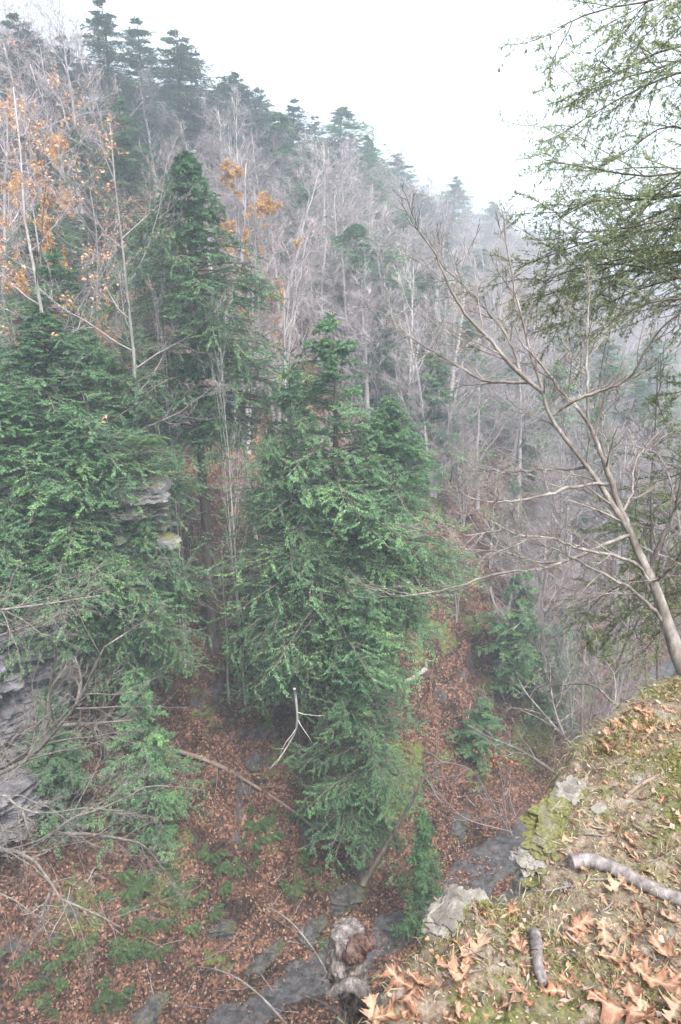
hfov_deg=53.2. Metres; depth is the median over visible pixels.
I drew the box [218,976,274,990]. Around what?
dead branch
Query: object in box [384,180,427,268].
bare tree
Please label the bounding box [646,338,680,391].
bare tree
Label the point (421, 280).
hemlock tree
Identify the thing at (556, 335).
bare tree
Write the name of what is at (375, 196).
hemlock tree
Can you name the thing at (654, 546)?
bare tree
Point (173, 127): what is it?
bare tree
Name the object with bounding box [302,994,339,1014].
arching twig
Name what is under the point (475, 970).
twig
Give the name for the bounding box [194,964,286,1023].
arching twig
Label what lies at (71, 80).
pine tree
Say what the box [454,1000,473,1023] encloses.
oak leaf
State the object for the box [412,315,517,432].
hemlock tree
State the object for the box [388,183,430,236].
bare tree
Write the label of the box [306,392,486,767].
hemlock tree
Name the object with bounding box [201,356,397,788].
hemlock tree
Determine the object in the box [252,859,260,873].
fern
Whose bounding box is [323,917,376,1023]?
rock
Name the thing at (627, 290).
bare tree
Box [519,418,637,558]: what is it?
bare tree
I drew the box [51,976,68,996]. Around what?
fern
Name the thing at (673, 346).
bare tree
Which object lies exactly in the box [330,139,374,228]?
bare tree
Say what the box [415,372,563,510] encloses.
bare tree
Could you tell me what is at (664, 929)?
leaf crumbs
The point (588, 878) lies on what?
twig
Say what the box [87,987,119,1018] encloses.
fern
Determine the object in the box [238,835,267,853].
fern
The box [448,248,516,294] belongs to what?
hemlock tree
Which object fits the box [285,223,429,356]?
hemlock tree
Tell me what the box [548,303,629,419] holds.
bare tree
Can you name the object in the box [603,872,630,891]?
oak leaf
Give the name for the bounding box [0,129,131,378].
autumn tree
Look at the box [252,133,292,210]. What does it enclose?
bare tree
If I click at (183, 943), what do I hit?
dead branch
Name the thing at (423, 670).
fallen log
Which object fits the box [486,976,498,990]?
oak leaf
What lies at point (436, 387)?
hemlock tree
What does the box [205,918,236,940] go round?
rock shelf
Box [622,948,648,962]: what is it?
oak leaf
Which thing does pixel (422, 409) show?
bare tree
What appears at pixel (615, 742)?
oak leaf
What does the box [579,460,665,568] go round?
bare tree
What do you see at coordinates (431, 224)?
pine tree
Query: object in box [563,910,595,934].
oak leaf
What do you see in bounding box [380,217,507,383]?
bare tree
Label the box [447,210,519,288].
bare tree
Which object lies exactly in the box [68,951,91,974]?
fern
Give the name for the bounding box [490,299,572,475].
bare tree
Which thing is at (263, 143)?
pine tree
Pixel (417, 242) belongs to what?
bare tree
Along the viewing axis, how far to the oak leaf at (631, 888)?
1.74 m
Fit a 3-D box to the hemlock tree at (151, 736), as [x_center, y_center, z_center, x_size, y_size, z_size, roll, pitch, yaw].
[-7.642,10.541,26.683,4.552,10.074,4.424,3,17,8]
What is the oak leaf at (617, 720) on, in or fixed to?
on the cliff edge ground at (539, 1013)
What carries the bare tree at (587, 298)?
on the hillside
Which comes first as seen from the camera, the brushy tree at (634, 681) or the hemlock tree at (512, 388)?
the brushy tree at (634, 681)
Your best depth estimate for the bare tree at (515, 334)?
75.79 m
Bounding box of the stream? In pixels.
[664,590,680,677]
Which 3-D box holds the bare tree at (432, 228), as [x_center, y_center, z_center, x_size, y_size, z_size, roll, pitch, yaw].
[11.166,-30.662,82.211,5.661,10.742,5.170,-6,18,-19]
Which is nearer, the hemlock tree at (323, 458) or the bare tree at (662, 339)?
the hemlock tree at (323, 458)
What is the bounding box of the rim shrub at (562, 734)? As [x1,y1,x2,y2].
[466,620,626,784]
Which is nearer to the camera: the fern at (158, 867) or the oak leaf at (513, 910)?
the oak leaf at (513, 910)
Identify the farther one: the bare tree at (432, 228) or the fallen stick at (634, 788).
the bare tree at (432, 228)
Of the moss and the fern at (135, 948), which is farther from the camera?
the fern at (135, 948)
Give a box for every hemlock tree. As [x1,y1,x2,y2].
[0,202,122,342]
[0,243,196,473]
[0,309,228,704]
[0,384,129,767]
[0,400,197,781]
[15,327,214,509]
[16,686,105,858]
[49,126,155,327]
[65,94,201,336]
[71,517,218,794]
[77,665,212,867]
[79,147,318,655]
[89,267,180,431]
[189,305,487,781]
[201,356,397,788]
[230,426,293,664]
[241,110,320,217]
[259,184,345,264]
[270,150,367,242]
[279,586,440,886]
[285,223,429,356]
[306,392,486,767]
[339,295,437,430]
[349,175,422,266]
[373,266,469,383]
[378,211,443,293]
[384,352,497,484]
[389,809,443,947]
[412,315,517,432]
[424,234,479,300]
[443,696,520,776]
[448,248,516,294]
[455,0,680,413]
[468,366,542,438]
[472,568,557,698]
[487,478,533,559]
[505,365,593,481]
[519,620,598,739]
[534,317,617,426]
[540,402,630,562]
[542,339,655,435]
[547,367,680,690]
[575,373,680,477]
[611,333,680,432]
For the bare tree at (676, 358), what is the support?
on the hillside
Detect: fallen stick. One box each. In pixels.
[528,927,547,985]
[568,852,680,906]
[623,771,664,798]
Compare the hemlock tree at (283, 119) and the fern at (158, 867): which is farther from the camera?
the hemlock tree at (283, 119)
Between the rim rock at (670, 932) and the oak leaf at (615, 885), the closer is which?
the rim rock at (670, 932)
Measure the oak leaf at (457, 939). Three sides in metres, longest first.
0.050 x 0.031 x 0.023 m
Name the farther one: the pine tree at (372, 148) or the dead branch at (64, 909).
the pine tree at (372, 148)
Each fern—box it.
[0,949,12,953]
[6,954,31,976]
[14,985,34,1003]
[22,950,41,963]
[23,977,52,995]
[32,992,51,1011]
[38,951,71,976]
[38,999,60,1017]
[41,934,66,948]
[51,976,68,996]
[63,930,98,958]
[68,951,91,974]
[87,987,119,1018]
[94,889,114,905]
[96,974,110,993]
[105,1001,127,1016]
[107,933,124,951]
[108,939,131,960]
[110,869,135,888]
[110,982,136,1011]
[111,941,141,967]
[117,436,149,445]
[117,879,147,908]
[117,903,139,923]
[122,940,143,959]
[125,875,153,899]
[126,878,158,901]
[127,934,144,948]
[128,917,145,933]
[129,436,165,446]
[131,441,165,452]
[132,918,149,932]
[133,869,153,881]
[133,940,153,959]
[138,435,174,446]
[140,942,177,968]
[141,923,163,935]
[150,909,180,932]
[154,861,171,874]
[161,885,182,897]
[166,867,180,877]
[170,895,204,913]
[171,874,199,895]
[183,920,205,939]
[197,889,209,904]
[198,842,209,858]
[200,849,230,867]
[201,903,227,927]
[214,860,234,879]
[218,880,232,900]
[221,856,239,870]
[223,860,249,877]
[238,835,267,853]
[241,821,268,834]
[243,815,275,836]
[244,805,254,815]
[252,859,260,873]
[262,832,284,845]
[277,875,307,901]
[285,804,304,823]
[291,812,315,827]
[297,847,313,867]
[303,865,324,877]
[310,832,330,845]
[316,936,328,954]
[320,883,334,892]
[334,858,351,871]
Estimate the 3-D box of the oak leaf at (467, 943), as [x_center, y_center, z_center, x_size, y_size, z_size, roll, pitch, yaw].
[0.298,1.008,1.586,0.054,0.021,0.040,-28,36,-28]
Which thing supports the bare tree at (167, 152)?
on the hillside
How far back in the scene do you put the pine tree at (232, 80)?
65.96 m
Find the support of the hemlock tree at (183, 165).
on the hillside
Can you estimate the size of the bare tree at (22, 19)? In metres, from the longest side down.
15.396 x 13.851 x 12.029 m
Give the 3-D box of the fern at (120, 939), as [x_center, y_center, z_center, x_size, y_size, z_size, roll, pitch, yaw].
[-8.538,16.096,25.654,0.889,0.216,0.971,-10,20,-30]
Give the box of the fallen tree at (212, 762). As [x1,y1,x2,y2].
[178,748,341,855]
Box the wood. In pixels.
[348,176,680,349]
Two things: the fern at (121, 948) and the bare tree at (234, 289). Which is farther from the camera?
the bare tree at (234, 289)
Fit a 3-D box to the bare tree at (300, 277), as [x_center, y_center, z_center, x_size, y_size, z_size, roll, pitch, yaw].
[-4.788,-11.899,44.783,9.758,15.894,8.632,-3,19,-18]
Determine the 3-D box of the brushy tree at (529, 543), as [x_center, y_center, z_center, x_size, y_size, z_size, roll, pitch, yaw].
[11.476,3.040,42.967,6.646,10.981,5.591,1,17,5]
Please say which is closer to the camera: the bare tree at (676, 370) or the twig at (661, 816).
the twig at (661, 816)
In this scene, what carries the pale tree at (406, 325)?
on the hillside
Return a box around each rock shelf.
[129,990,169,1023]
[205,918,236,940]
[245,936,285,979]
[297,915,328,951]
[328,884,364,915]
[451,811,469,844]
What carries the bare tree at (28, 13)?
on the hillside
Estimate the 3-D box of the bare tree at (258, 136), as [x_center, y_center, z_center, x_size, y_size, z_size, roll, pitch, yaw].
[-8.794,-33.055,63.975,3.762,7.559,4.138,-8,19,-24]
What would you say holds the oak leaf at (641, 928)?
on the cliff edge ground at (539, 1013)
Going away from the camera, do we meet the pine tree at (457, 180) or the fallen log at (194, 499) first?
the fallen log at (194, 499)
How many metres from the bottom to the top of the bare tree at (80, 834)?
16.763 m
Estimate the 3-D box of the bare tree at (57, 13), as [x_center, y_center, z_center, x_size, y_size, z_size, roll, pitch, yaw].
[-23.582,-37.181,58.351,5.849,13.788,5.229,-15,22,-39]
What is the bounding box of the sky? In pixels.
[0,0,680,275]
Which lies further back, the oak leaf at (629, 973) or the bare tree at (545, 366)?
the bare tree at (545, 366)
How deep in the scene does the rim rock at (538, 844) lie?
1.91 m
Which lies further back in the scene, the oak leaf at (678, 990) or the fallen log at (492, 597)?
the fallen log at (492, 597)
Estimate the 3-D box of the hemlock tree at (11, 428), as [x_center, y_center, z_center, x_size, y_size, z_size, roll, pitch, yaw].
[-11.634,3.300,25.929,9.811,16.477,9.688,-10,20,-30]
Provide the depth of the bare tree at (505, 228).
146.44 m
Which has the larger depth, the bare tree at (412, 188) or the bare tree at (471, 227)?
the bare tree at (471, 227)
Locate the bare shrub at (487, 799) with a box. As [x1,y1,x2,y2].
[419,758,518,834]
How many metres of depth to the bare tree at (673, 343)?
132.55 m
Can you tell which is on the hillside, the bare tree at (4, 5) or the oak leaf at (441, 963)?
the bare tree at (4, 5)
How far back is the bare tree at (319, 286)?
51.34 m
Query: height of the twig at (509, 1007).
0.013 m
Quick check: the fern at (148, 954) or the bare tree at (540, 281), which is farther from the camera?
the bare tree at (540, 281)
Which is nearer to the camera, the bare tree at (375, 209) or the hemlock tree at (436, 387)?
the hemlock tree at (436, 387)
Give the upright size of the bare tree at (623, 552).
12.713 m
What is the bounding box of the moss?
[424,675,680,1023]
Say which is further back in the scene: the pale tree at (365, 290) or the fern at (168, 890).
the pale tree at (365, 290)
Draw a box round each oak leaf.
[358,993,388,1023]
[364,992,409,1021]
[380,963,422,993]
[391,984,420,1022]
[399,1001,421,1019]
[402,968,433,986]
[405,1013,426,1023]
[436,946,462,972]
[438,1012,458,1023]
[442,959,474,981]
[451,936,462,945]
[453,980,469,1000]
[454,930,492,962]
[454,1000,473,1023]
[458,956,470,977]
[459,935,473,948]
[466,898,483,912]
[485,918,500,928]
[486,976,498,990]
[495,989,520,1011]
[502,899,523,916]
[505,974,530,996]
[508,934,527,953]
[511,930,530,960]
[513,955,529,976]
[520,985,533,1009]
[531,967,552,975]
[539,975,572,997]
[542,953,551,967]
[557,929,583,944]
[558,969,587,988]
[561,831,573,841]
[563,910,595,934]
[577,919,587,941]
[582,960,606,985]
[587,989,662,1023]
[591,912,617,948]
[593,976,623,999]
[594,943,626,962]
[600,739,618,750]
[602,726,614,739]
[602,738,611,754]
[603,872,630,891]
[604,821,621,833]
[609,713,622,724]
[611,956,636,979]
[616,957,680,993]
[618,969,656,1021]
[619,950,644,962]
[620,830,639,845]
[620,882,643,895]
[621,840,640,861]
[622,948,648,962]
[627,926,647,944]
[627,994,650,1023]
[628,890,652,931]
[629,703,653,715]
[630,748,642,759]
[630,939,639,960]
[631,723,644,731]
[635,921,646,933]
[638,1014,669,1023]
[642,1002,664,1023]
[644,724,657,738]
[647,931,680,957]
[657,792,667,802]
[657,986,680,1021]
[660,909,679,921]
[662,723,676,733]
[664,985,680,1007]
[669,719,680,727]
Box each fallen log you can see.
[171,487,199,503]
[324,667,427,723]
[437,594,453,597]
[478,555,511,634]
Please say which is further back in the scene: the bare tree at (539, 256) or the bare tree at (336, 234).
the bare tree at (539, 256)
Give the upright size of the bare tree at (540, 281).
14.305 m
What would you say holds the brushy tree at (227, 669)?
on the hillside
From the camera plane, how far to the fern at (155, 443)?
24.71 m
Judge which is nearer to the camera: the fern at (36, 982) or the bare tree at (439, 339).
the fern at (36, 982)
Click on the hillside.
(244, 758)
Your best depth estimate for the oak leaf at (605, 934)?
1.61 m
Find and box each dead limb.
[267,688,321,770]
[360,765,425,886]
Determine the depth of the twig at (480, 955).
1.55 m
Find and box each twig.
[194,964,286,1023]
[260,904,326,973]
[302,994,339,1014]
[465,946,488,959]
[468,966,485,973]
[474,906,477,922]
[481,991,486,1005]
[508,992,513,1011]
[544,885,571,891]
[554,997,573,1006]
[565,931,583,945]
[582,873,590,886]
[584,832,607,836]
[589,878,618,880]
[600,900,613,912]
[632,823,658,838]
[648,815,665,821]
[648,851,673,862]
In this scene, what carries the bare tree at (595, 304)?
on the hillside
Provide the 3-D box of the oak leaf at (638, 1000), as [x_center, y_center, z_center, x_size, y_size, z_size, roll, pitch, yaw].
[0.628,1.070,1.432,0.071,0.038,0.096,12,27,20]
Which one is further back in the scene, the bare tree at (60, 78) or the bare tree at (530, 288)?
the bare tree at (530, 288)
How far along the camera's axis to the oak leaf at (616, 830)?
1.95 m
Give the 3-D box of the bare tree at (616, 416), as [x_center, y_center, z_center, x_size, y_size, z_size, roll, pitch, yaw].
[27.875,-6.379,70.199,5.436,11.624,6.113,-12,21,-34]
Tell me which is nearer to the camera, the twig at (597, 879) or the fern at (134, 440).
the twig at (597, 879)
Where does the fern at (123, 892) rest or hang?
on the hillside
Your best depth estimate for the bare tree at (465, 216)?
127.11 m
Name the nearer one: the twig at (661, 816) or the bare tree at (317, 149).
the twig at (661, 816)
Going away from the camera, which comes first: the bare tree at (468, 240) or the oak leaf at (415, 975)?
the oak leaf at (415, 975)
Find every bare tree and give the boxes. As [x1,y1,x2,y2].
[0,0,35,154]
[0,0,42,74]
[0,0,47,97]
[0,0,66,72]
[0,0,166,229]
[0,10,49,159]
[0,15,115,197]
[0,85,59,345]
[0,271,62,376]
[0,334,62,440]
[0,541,208,801]
[0,709,203,997]
[3,7,90,79]
[11,22,113,176]
[23,0,106,98]
[26,0,81,80]
[49,7,97,144]
[89,141,338,307]
[120,61,165,196]
[132,143,296,294]
[154,103,236,229]
[156,85,196,182]
[158,118,172,168]
[172,257,296,453]
[175,100,232,186]
[179,87,313,269]
[185,89,273,272]
[200,107,254,220]
[207,411,287,568]
[211,246,269,390]
[212,126,316,236]
[221,208,332,433]
[228,449,355,608]
[230,151,339,326]
[240,118,268,189]
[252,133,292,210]
[269,132,379,270]
[273,133,404,258]
[278,358,433,556]
[280,215,354,362]
[289,131,361,222]
[289,201,486,430]
[303,150,425,335]
[312,132,372,273]
[312,178,368,340]
[319,236,379,403]
[326,147,401,211]
[329,183,414,277]
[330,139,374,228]
[332,260,401,435]
[338,165,365,250]
[345,169,400,271]
[358,146,432,236]
[360,262,558,446]
[368,265,455,339]
[373,287,509,497]
[376,175,404,236]
[376,542,440,687]
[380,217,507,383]
[381,198,467,303]
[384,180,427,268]
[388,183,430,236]
[389,178,417,236]
[390,167,428,247]
[393,169,444,265]
[398,230,461,354]
[400,302,465,388]
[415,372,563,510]
[420,178,466,241]
[420,212,446,291]
[423,189,470,308]
[426,367,508,484]
[429,287,477,342]
[429,318,491,444]
[439,199,458,261]
[445,193,487,271]
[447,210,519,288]
[450,216,528,325]
[452,216,486,274]
[453,195,486,257]
[457,194,477,256]
[457,342,562,459]
[459,202,528,271]
[459,339,616,498]
[462,240,511,277]
[462,244,528,344]
[466,199,502,261]
[467,227,522,348]
[470,257,560,338]
[473,308,524,423]
[474,214,510,259]
[477,308,545,413]
[478,306,556,360]
[480,526,553,689]
[481,325,633,460]
[483,209,519,260]
[486,233,540,309]
[488,219,531,270]
[488,285,563,404]
[489,244,515,301]
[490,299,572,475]
[495,514,595,685]
[498,323,565,446]
[502,248,567,329]
[504,219,539,286]
[505,230,560,322]
[506,447,593,672]
[509,301,627,398]
[511,245,529,300]
[514,243,581,292]
[514,273,568,359]
[516,402,663,610]
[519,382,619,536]
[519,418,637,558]
[520,232,566,288]
[520,242,563,320]
[524,482,608,636]
[525,463,605,564]
[528,240,546,276]
[529,341,558,410]
[530,351,652,461]
[532,358,586,459]
[539,269,574,322]
[542,299,586,364]
[545,247,592,319]
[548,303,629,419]
[551,257,595,336]
[554,290,588,332]
[559,397,680,564]
[561,323,601,419]
[561,335,680,681]
[561,439,680,718]
[564,342,622,445]
[569,412,680,548]
[572,374,649,511]
[573,261,605,323]
[574,417,679,611]
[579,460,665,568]
[584,288,670,370]
[585,280,606,331]
[589,319,674,416]
[590,314,603,354]
[590,394,642,469]
[593,310,680,370]
[593,338,633,393]
[597,298,640,361]
[600,291,639,352]
[601,395,680,546]
[602,417,678,532]
[605,358,651,434]
[607,440,666,580]
[608,330,664,390]
[611,273,638,326]
[615,286,664,362]
[616,404,680,561]
[617,428,668,493]
[620,317,665,394]
[623,316,646,358]
[626,378,680,483]
[630,358,679,413]
[633,352,679,433]
[635,277,673,331]
[636,289,659,346]
[641,302,666,348]
[644,360,680,472]
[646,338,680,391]
[647,327,680,369]
[649,310,679,381]
[656,319,680,379]
[666,339,680,407]
[670,357,680,397]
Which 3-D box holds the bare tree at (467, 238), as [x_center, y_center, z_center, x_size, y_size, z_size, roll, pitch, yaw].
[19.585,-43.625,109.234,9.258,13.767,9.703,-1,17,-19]
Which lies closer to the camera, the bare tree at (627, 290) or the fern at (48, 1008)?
the fern at (48, 1008)
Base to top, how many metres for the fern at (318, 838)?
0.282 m
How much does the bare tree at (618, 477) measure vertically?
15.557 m
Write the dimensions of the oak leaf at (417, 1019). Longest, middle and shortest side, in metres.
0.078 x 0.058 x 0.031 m
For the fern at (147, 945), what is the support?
on the hillside
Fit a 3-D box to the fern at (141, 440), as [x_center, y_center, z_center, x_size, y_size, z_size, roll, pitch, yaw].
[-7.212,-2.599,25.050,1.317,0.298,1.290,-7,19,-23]
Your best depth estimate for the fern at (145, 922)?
26.50 m
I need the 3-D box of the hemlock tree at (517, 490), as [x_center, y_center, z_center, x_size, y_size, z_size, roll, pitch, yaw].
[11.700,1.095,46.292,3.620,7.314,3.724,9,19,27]
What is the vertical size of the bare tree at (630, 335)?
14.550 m
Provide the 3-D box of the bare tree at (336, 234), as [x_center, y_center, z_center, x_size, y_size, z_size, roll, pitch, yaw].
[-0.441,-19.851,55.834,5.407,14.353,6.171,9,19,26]
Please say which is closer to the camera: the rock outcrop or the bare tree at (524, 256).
the rock outcrop
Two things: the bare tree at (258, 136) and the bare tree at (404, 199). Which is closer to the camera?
the bare tree at (258, 136)
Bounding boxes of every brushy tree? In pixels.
[169,424,213,638]
[197,537,241,703]
[413,378,452,453]
[426,395,497,527]
[430,510,480,621]
[468,476,567,621]
[471,446,528,568]
[502,544,612,688]
[534,563,650,751]
[557,538,607,653]
[580,488,680,703]
[591,599,669,712]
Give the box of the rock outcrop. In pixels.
[96,474,181,586]
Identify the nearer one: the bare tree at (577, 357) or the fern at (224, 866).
the fern at (224, 866)
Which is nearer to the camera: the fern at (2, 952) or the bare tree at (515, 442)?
the fern at (2, 952)
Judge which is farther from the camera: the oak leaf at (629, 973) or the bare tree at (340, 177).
the bare tree at (340, 177)
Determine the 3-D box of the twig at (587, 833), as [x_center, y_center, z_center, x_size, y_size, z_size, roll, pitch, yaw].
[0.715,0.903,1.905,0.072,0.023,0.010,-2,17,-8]
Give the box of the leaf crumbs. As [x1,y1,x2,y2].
[387,677,680,1023]
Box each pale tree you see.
[0,30,236,682]
[135,277,191,667]
[203,284,250,704]
[208,83,249,249]
[265,260,308,463]
[299,118,336,267]
[353,244,375,350]
[388,238,427,468]
[432,245,466,387]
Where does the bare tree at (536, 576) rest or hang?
on the hillside
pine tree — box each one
[0,10,87,192]
[16,34,119,178]
[56,0,173,187]
[106,16,192,178]
[143,27,240,182]
[186,71,301,170]
[206,120,299,188]
[218,86,301,198]
[276,98,321,184]
[294,115,329,186]
[306,104,401,219]
[333,135,411,224]
[375,152,437,236]
[411,198,456,253]
[431,176,485,255]
[459,201,518,268]
[520,231,560,269]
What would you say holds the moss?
on the cliff edge ground at (539, 1013)
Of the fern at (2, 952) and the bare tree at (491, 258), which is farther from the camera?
the bare tree at (491, 258)
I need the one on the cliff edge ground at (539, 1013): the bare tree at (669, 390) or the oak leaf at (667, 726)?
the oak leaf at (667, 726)
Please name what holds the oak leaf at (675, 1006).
on the cliff edge ground at (539, 1013)
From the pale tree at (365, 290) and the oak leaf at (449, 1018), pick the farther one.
the pale tree at (365, 290)
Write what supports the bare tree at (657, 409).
on the hillside
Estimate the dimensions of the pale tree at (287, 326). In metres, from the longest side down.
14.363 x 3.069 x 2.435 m
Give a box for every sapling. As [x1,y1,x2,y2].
[344,182,680,678]
[473,744,535,821]
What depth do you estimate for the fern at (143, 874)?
27.27 m
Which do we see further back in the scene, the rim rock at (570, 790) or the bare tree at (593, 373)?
the bare tree at (593, 373)
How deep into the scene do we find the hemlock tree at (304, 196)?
58.72 m
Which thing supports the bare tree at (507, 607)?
on the hillside
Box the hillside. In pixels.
[0,126,680,1023]
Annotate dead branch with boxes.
[0,904,19,986]
[24,896,73,914]
[40,879,87,931]
[44,859,74,935]
[50,877,80,935]
[77,854,101,904]
[85,865,106,881]
[89,870,117,951]
[142,946,153,994]
[162,934,211,953]
[182,972,197,1001]
[205,930,245,959]
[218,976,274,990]
[244,938,272,991]
[254,906,298,932]
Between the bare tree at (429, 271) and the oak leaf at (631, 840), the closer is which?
the oak leaf at (631, 840)
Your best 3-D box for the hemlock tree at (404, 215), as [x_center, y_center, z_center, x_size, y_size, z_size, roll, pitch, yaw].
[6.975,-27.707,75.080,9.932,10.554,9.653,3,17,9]
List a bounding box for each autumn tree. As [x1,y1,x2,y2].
[0,35,130,456]
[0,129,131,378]
[24,149,170,410]
[218,157,303,406]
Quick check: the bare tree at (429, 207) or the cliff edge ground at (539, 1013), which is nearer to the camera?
the cliff edge ground at (539, 1013)
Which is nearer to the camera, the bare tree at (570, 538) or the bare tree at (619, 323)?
the bare tree at (570, 538)
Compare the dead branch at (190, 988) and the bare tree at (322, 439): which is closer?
the dead branch at (190, 988)
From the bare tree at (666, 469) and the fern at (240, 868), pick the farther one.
the fern at (240, 868)
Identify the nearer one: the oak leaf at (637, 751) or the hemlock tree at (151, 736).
the oak leaf at (637, 751)
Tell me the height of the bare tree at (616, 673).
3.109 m
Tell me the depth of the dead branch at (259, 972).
26.39 m
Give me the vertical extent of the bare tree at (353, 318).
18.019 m
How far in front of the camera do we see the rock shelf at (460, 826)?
33.16 m
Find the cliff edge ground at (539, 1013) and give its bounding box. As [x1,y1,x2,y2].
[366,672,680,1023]
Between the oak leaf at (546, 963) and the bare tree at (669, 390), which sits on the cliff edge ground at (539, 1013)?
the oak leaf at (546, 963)
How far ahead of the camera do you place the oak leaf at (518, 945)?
1.57 m
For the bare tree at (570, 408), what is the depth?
61.98 m
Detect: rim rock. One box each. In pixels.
[421,921,439,936]
[422,884,474,938]
[462,887,491,910]
[509,845,548,889]
[520,787,574,829]
[521,815,570,862]
[556,775,589,805]
[561,881,570,889]
[587,814,602,826]
[590,802,613,814]
[630,775,643,783]
[667,930,679,943]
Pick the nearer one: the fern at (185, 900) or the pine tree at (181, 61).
the fern at (185, 900)
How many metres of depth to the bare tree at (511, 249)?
97.58 m
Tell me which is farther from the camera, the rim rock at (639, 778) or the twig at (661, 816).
the rim rock at (639, 778)
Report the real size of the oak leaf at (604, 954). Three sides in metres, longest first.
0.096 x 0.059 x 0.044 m
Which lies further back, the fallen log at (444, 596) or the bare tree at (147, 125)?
the bare tree at (147, 125)
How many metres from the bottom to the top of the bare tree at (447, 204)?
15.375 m
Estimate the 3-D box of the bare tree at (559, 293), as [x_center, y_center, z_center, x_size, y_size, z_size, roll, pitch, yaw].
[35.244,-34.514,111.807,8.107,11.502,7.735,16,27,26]
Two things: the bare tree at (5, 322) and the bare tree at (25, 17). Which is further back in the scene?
the bare tree at (25, 17)
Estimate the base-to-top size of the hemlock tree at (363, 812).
15.284 m
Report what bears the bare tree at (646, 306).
on the hillside
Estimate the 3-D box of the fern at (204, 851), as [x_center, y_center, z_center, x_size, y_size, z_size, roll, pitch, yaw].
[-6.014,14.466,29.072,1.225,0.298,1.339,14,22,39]
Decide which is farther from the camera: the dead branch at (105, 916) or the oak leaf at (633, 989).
the dead branch at (105, 916)
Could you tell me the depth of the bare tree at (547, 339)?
89.23 m
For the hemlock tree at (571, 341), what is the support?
on the hillside
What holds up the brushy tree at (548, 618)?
on the hillside
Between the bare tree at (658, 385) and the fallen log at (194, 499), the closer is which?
the fallen log at (194, 499)
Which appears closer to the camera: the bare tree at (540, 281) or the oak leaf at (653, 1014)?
the oak leaf at (653, 1014)
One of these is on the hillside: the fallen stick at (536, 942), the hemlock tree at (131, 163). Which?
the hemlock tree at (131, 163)
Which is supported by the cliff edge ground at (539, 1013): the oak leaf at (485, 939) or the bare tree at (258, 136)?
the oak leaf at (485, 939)
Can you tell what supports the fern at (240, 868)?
on the hillside
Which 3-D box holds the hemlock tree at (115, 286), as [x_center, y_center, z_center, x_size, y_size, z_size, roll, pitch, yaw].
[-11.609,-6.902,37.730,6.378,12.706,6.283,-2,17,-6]
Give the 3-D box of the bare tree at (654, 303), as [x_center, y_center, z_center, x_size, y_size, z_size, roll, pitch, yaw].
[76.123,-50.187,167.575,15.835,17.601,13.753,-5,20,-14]
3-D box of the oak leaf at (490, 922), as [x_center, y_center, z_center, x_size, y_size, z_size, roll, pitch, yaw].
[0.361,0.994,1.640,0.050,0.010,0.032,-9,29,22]
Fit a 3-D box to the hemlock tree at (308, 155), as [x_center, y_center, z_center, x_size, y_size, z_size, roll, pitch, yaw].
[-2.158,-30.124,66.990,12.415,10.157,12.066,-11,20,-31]
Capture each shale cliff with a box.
[0,604,69,767]
[0,766,49,846]
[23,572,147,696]
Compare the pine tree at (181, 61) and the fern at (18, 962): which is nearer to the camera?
the fern at (18, 962)
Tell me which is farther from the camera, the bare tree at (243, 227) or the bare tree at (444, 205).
the bare tree at (444, 205)
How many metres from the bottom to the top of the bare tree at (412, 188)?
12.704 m
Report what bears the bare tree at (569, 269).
on the hillside
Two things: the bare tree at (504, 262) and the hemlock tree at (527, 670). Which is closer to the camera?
the hemlock tree at (527, 670)
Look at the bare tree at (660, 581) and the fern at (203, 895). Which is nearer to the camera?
the bare tree at (660, 581)
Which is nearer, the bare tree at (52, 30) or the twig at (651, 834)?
the twig at (651, 834)
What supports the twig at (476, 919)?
on the cliff edge ground at (539, 1013)
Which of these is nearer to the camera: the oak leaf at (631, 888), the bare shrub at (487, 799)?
the oak leaf at (631, 888)
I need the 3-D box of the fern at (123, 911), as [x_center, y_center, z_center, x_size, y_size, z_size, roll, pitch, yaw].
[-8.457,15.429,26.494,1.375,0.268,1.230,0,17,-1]
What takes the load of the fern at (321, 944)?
on the hillside
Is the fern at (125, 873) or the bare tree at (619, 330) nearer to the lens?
the fern at (125, 873)
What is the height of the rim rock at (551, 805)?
0.079 m
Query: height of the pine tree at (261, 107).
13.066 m
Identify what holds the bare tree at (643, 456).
on the hillside
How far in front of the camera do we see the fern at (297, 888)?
28.81 m
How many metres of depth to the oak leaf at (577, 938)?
1.62 m
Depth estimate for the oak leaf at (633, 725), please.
2.32 m
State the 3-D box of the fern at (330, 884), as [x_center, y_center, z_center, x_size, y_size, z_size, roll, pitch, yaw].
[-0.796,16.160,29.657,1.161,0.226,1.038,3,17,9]
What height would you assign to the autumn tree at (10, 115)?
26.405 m
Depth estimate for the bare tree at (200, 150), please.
65.06 m
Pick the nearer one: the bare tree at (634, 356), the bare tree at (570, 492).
the bare tree at (570, 492)

